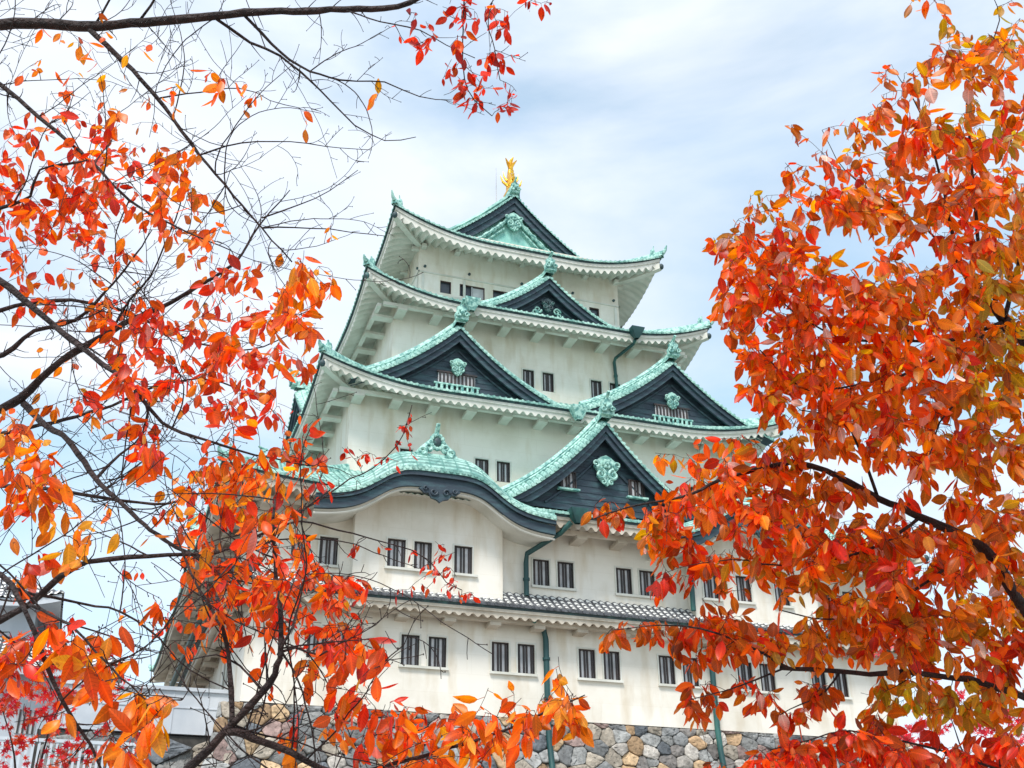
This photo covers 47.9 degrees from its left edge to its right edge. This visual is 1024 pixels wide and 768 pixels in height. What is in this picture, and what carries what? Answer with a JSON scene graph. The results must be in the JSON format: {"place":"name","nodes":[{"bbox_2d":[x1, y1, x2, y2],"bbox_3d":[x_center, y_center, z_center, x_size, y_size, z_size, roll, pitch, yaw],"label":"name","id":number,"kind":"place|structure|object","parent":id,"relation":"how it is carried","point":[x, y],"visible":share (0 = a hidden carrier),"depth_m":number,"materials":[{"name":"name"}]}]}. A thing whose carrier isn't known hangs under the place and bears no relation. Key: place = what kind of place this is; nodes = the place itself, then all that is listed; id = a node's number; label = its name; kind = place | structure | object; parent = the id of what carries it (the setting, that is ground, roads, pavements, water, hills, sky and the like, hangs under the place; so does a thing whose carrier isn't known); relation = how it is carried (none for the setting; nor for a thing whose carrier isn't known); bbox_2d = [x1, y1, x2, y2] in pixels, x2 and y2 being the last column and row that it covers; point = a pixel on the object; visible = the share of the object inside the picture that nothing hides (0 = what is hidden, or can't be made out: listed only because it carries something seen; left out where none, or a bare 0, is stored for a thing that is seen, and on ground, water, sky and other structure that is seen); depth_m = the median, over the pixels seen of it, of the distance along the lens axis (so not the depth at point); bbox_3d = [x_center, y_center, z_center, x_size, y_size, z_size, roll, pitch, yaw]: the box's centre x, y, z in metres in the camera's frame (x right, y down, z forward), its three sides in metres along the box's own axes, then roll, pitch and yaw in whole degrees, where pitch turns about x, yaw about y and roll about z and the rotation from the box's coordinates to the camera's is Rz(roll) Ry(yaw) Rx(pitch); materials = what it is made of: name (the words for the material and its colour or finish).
{"place":"outdoors","nodes":[
{"label":"outdoors","id":0,"kind":"place"},
{"bbox_2d":[0,0,1023,761],"label":"sky","id":1,"kind":"structure","parent":0,"point":[638,126],"materials":[{"name":"white"}]},
{"label":"ground","id":2,"kind":"structure","parent":0,"visible":0},
{"bbox_2d":[0,577,125,767],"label":"building","id":3,"kind":"structure","parent":2,"relation":"on","point":[14,625],"depth_m":56.65,"materials":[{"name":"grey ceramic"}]},
{"bbox_2d":[14,709,37,733],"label":"window","id":4,"kind":"structure","parent":3,"relation":"in","point":[30,730],"depth_m":54.73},
{"bbox_2d":[0,629,139,767],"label":"maple tree","id":5,"kind":"object","parent":2,"relation":"on","point":[21,738],"visible":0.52,"depth_m":8.99,"materials":[{"name":"red plant"}]},
{"bbox_2d":[0,736,144,767],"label":"railing","id":6,"kind":"object","parent":2,"relation":"on","point":[58,741],"visible":0.43,"depth_m":41.56,"materials":[{"name":"white metal"}]},
{"bbox_2d":[31,680,283,767],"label":"parapet wall","id":7,"kind":"structure","parent":2,"relation":"on","point":[184,724],"depth_m":50.32,"materials":[{"name":"paint"}]},
{"bbox_2d":[0,0,593,767],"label":"cherry tree","id":8,"kind":"object","parent":2,"relation":"on","point":[140,712],"visible":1,"depth_m":3.56,"materials":[{"name":"orange plant"}]},
{"bbox_2d":[201,701,915,767],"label":"stone base","id":9,"kind":"object","parent":2,"relation":"on","point":[621,746],"visible":0.43,"depth_m":51.38,"materials":[{"name":"grey stone"}]},
{"bbox_2d":[148,157,928,767],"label":"castle keep","id":10,"kind":"structure","parent":9,"relation":"on","point":[524,373],"depth_m":57.82,"materials":[{"name":"white paint"}]},
{"bbox_2d":[221,663,226,689],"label":"window","id":11,"kind":"structure","parent":10,"relation":"in","point":[224,669],"depth_m":55.27,"materials":[{"name":"white"}]},
{"bbox_2d":[289,532,312,561],"bbox_3d":[-9.508,7.366,51.805,0.980,1.390,0.220,9,-29,-18],"label":"window","id":12,"kind":"structure","parent":10,"relation":"in","point":[307,534],"depth_m":51.85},
{"bbox_2d":[304,625,326,657],"bbox_3d":[-8.521,11.246,50.178,0.980,1.440,0.220,9,-29,-18],"label":"window","id":13,"kind":"structure","parent":10,"relation":"in","point":[313,639],"depth_m":50.20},
{"bbox_2d":[317,534,339,564],"bbox_3d":[-8.322,7.549,52.187,0.980,1.390,0.220,9,-29,-18],"label":"window","id":14,"kind":"structure","parent":10,"relation":"in","point":[329,549],"depth_m":52.22,"materials":[{"name":"grey metal"}]},
{"bbox_2d":[337,628,355,654],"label":"window","id":15,"kind":"structure","parent":10,"relation":"in","point":[338,630],"depth_m":50.73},
{"bbox_2d":[385,536,407,567],"bbox_3d":[-5.289,7.701,52.573,0.990,1.410,0.220,9,-29,-18],"label":"window","id":16,"kind":"structure","parent":10,"relation":"in","point":[394,553],"depth_m":52.62,"materials":[{"name":"black metal"}]},
{"bbox_2d":[399,447,413,451],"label":"window","id":17,"kind":"structure","parent":10,"relation":"in","point":[402,448],"depth_m":61.07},
{"bbox_2d":[399,632,420,665],"bbox_3d":[-4.565,11.856,51.451,0.980,1.440,0.220,9,-29,-18],"label":"window","id":18,"kind":"structure","parent":10,"relation":"in","point":[415,650],"depth_m":51.48,"materials":[{"name":"grey metal"}]},
{"bbox_2d":[412,539,433,569],"bbox_3d":[-4.112,7.883,52.952,0.990,1.410,0.220,9,-29,-18],"label":"window","id":19,"kind":"structure","parent":10,"relation":"in","point":[422,548],"depth_m":53.05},
{"bbox_2d":[426,635,447,667],"bbox_3d":[-3.379,12.039,51.833,0.980,1.440,0.220,9,-29,-18],"label":"window","id":20,"kind":"structure","parent":10,"relation":"in","point":[435,641],"depth_m":51.87,"materials":[{"name":"grey metal"}]},
{"bbox_2d":[440,280,450,293],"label":"window","id":21,"kind":"structure","parent":10,"relation":"in","point":[445,287],"depth_m":72.47,"materials":[{"name":"grey glass"}]},
{"bbox_2d":[452,544,473,573],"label":"window","id":22,"kind":"structure","parent":10,"relation":"in","point":[463,557],"depth_m":53.59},
{"bbox_2d":[460,284,484,299],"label":"window","id":23,"kind":"structure","parent":10,"relation":"in","point":[478,292],"depth_m":73.04,"materials":[{"name":"white glass"}]},
{"bbox_2d":[474,457,489,476],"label":"window","id":24,"kind":"structure","parent":10,"relation":"in","point":[483,464],"depth_m":62.30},
{"bbox_2d":[490,640,510,671],"bbox_3d":[-0.562,12.473,52.740,0.980,1.440,0.220,9,-29,-18],"label":"window","id":25,"kind":"structure","parent":10,"relation":"in","point":[500,660],"depth_m":52.77,"materials":[{"name":"grey metal"}]},
{"bbox_2d":[493,290,507,297],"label":"window","id":26,"kind":"structure","parent":10,"relation":"in","point":[495,293],"depth_m":73.61,"materials":[{"name":"black glass"}]},
{"bbox_2d":[495,459,511,482],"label":"window","id":27,"kind":"structure","parent":10,"relation":"in","point":[503,473],"depth_m":62.55,"materials":[{"name":"grey metal"}]},
{"bbox_2d":[516,642,536,673],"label":"window","id":28,"kind":"structure","parent":10,"relation":"in","point":[525,654],"depth_m":53.15,"materials":[{"name":"grey metal"}]},
{"bbox_2d":[521,368,535,388],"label":"window","id":29,"kind":"structure","parent":10,"relation":"in","point":[528,376],"depth_m":69.17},
{"bbox_2d":[531,557,550,585],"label":"window","id":30,"kind":"structure","parent":10,"relation":"in","point":[541,568],"depth_m":55.36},
{"bbox_2d":[541,371,554,391],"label":"window","id":31,"kind":"structure","parent":10,"relation":"in","point":[547,379],"depth_m":69.49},
{"bbox_2d":[556,560,575,588],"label":"window","id":32,"kind":"structure","parent":10,"relation":"in","point":[565,572],"depth_m":55.74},
{"bbox_2d":[560,472,576,488],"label":"window","id":33,"kind":"structure","parent":10,"relation":"in","point":[571,477],"depth_m":56.65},
{"bbox_2d":[577,647,597,678],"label":"window","id":34,"kind":"structure","parent":10,"relation":"in","point":[586,659],"depth_m":54.08,"materials":[{"name":"grey metal"}]},
{"bbox_2d":[589,307,598,315],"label":"window","id":35,"kind":"structure","parent":10,"relation":"in","point":[593,310],"depth_m":75.63,"materials":[{"name":"black glass"}]},
{"bbox_2d":[589,378,602,397],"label":"window","id":36,"kind":"structure","parent":10,"relation":"in","point":[595,386],"depth_m":70.50,"materials":[{"name":"grey metal"}]},
{"bbox_2d":[602,649,621,679],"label":"window","id":37,"kind":"structure","parent":10,"relation":"in","point":[611,670],"depth_m":54.45,"materials":[{"name":"grey metal"}]},
{"bbox_2d":[608,381,620,390],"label":"window","id":38,"kind":"structure","parent":10,"relation":"in","point":[611,386],"depth_m":70.96,"materials":[{"name":"white"}]},
{"bbox_2d":[614,566,633,593],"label":"window","id":39,"kind":"structure","parent":10,"relation":"in","point":[623,577],"depth_m":56.67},
{"bbox_2d":[628,479,644,496],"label":"window","id":40,"kind":"structure","parent":10,"relation":"in","point":[637,485],"depth_m":57.78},
{"bbox_2d":[637,568,655,595],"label":"window","id":41,"kind":"structure","parent":10,"relation":"in","point":[644,579],"depth_m":57.10,"materials":[{"name":"black metal"}]},
{"bbox_2d":[657,653,677,684],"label":"window","id":42,"kind":"structure","parent":10,"relation":"in","point":[665,665],"depth_m":55.32,"materials":[{"name":"grey metal"}]},
{"bbox_2d":[681,656,700,685],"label":"window","id":43,"kind":"structure","parent":10,"relation":"in","point":[688,677],"depth_m":55.58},
{"bbox_2d":[702,576,720,598],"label":"window","id":44,"kind":"structure","parent":10,"relation":"in","point":[708,589],"depth_m":57.37,"materials":[{"name":"grey metal"}]},
{"bbox_2d":[734,574,753,601],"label":"window","id":45,"kind":"structure","parent":10,"relation":"in","point":[740,581],"depth_m":58.04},
{"bbox_2d":[736,661,754,689],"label":"window","id":46,"kind":"structure","parent":10,"relation":"in","point":[745,672],"depth_m":56.69,"materials":[{"name":"grey metal"}]},
{"bbox_2d":[758,662,777,690],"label":"window","id":47,"kind":"structure","parent":10,"relation":"in","point":[767,683],"depth_m":56.95,"materials":[{"name":"grey metal"}]},
{"bbox_2d":[772,578,791,605],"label":"window","id":48,"kind":"structure","parent":10,"relation":"in","point":[777,591],"depth_m":58.60,"materials":[{"name":"black metal"}]},
{"bbox_2d":[809,672,828,694],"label":"window","id":49,"kind":"structure","parent":10,"relation":"in","point":[821,679],"depth_m":57.93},
{"bbox_2d":[832,668,850,696],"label":"window","id":50,"kind":"structure","parent":10,"relation":"in","point":[841,683],"depth_m":58.29,"materials":[{"name":"grey metal"}]},
{"bbox_2d":[840,590,856,596],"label":"window","id":51,"kind":"structure","parent":10,"relation":"in","point":[842,591],"depth_m":60.74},
{"bbox_2d":[581,0,1023,767],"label":"cherry tree","id":52,"kind":"object","parent":2,"relation":"on","point":[989,556],"visible":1,"depth_m":3.99,"materials":[{"name":"orange plant"}]},
{"bbox_2d":[874,646,1023,753],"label":"maple tree","id":53,"kind":"object","parent":2,"relation":"on","point":[907,737],"visible":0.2,"depth_m":9.97,"materials":[{"name":"plant"}]}
]}

